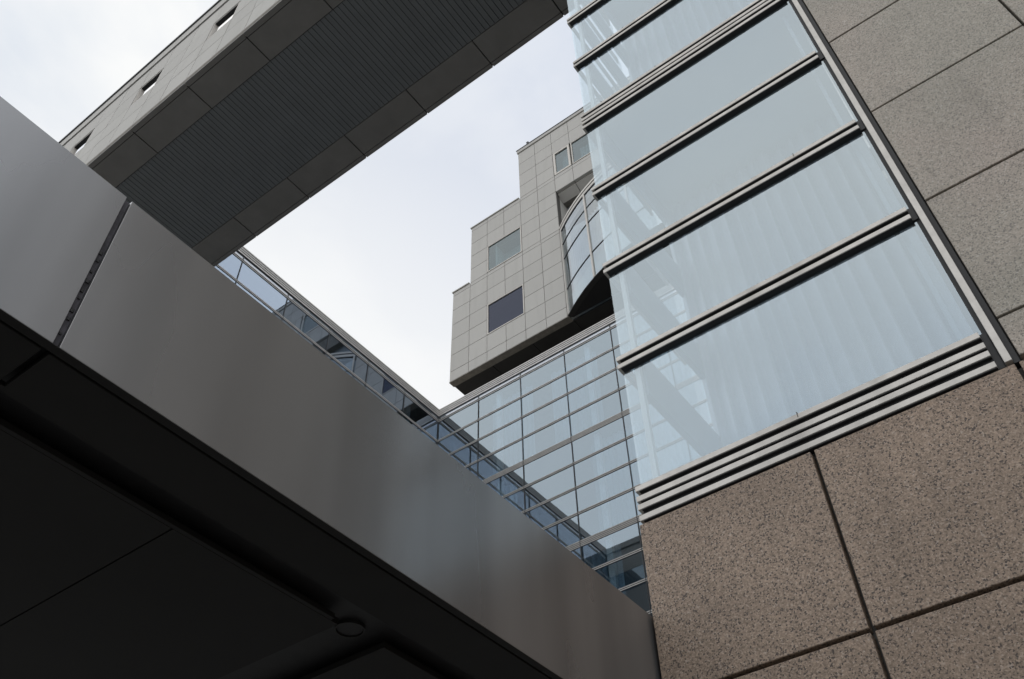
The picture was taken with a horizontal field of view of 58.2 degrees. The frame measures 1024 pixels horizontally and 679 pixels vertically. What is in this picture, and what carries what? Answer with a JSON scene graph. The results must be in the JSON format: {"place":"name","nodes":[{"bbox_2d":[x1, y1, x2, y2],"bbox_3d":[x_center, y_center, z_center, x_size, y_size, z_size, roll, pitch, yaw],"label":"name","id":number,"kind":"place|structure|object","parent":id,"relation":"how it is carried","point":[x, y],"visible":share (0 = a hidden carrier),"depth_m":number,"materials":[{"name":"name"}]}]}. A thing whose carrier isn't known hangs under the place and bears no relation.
{"place":"outdoors","nodes":[
{"label":"outdoors","id":0,"kind":"place"},
{"bbox_2d":[0,0,628,408],"label":"sky","id":1,"kind":"structure","parent":0,"point":[382,250],"materials":[{"name":"white"}]},
{"bbox_2d":[215,170,976,616],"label":"glass building","id":2,"kind":"structure","parent":0,"point":[551,442],"depth_m":31.04,"materials":[{"name":"glass"}]},
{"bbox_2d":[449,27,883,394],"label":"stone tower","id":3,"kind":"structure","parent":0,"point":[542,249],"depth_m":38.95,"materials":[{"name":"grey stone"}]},
{"bbox_2d":[487,226,522,272],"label":"window","id":4,"kind":"structure","parent":3,"relation":"in","point":[507,247],"depth_m":41.81,"materials":[{"name":"grey glass"}]},
{"bbox_2d":[487,284,524,334],"bbox_3d":[-0.236,-1.241,38.771,1.938,1.908,0.152,-29,-53,23],"label":"window","id":5,"kind":"structure","parent":3,"relation":"in","point":[510,306],"depth_m":38.75,"materials":[{"name":"blue glass"}]},
{"bbox_2d":[553,144,572,175],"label":"window","id":6,"kind":"structure","parent":3,"relation":"in","point":[562,159],"depth_m":43.44,"materials":[{"name":"grey glass"}]},
{"bbox_2d":[570,133,597,163],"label":"window","id":7,"kind":"structure","parent":3,"relation":"in","point":[582,146],"depth_m":42.97,"materials":[{"name":"grey glass"}]},
{"bbox_2d":[567,0,1023,678],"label":"granite building","id":8,"kind":"structure","parent":0,"point":[841,496],"depth_m":5.47,"materials":[{"name":"stone"}]},
{"bbox_2d":[58,0,580,266],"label":"skybridge","id":9,"kind":"object","parent":8,"relation":"on","point":[217,132],"visible":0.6,"depth_m":22.16,"materials":[{"name":"metal"}]},
{"bbox_2d":[71,131,92,154],"bbox_3d":[-12.093,-5.358,25.757,0.960,0.980,0.088,-29,-53,23],"label":"window","id":10,"kind":"structure","parent":9,"relation":"in","point":[80,145],"depth_m":26.06,"materials":[{"name":"glass"}]},
{"bbox_2d":[132,70,162,103],"bbox_3d":[-9.694,-6.708,24.564,0.960,0.980,0.088,-29,-53,23],"label":"window","id":11,"kind":"structure","parent":9,"relation":"in","point":[151,83],"depth_m":24.80,"materials":[{"name":"glass"}]},
{"bbox_2d":[207,2,239,38],"bbox_3d":[-7.295,-8.058,23.372,0.960,0.980,0.088,-29,-53,23],"label":"window","id":12,"kind":"structure","parent":9,"relation":"in","point":[230,14],"depth_m":23.60,"materials":[{"name":"glass"}]},
{"label":"ground","id":13,"kind":"structure","parent":0,"visible":0},
{"bbox_2d":[0,96,661,678],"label":"canopy","id":14,"kind":"object","parent":13,"relation":"on","point":[208,470],"visible":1,"depth_m":3.10,"materials":[{"name":"metal"}]}
]}

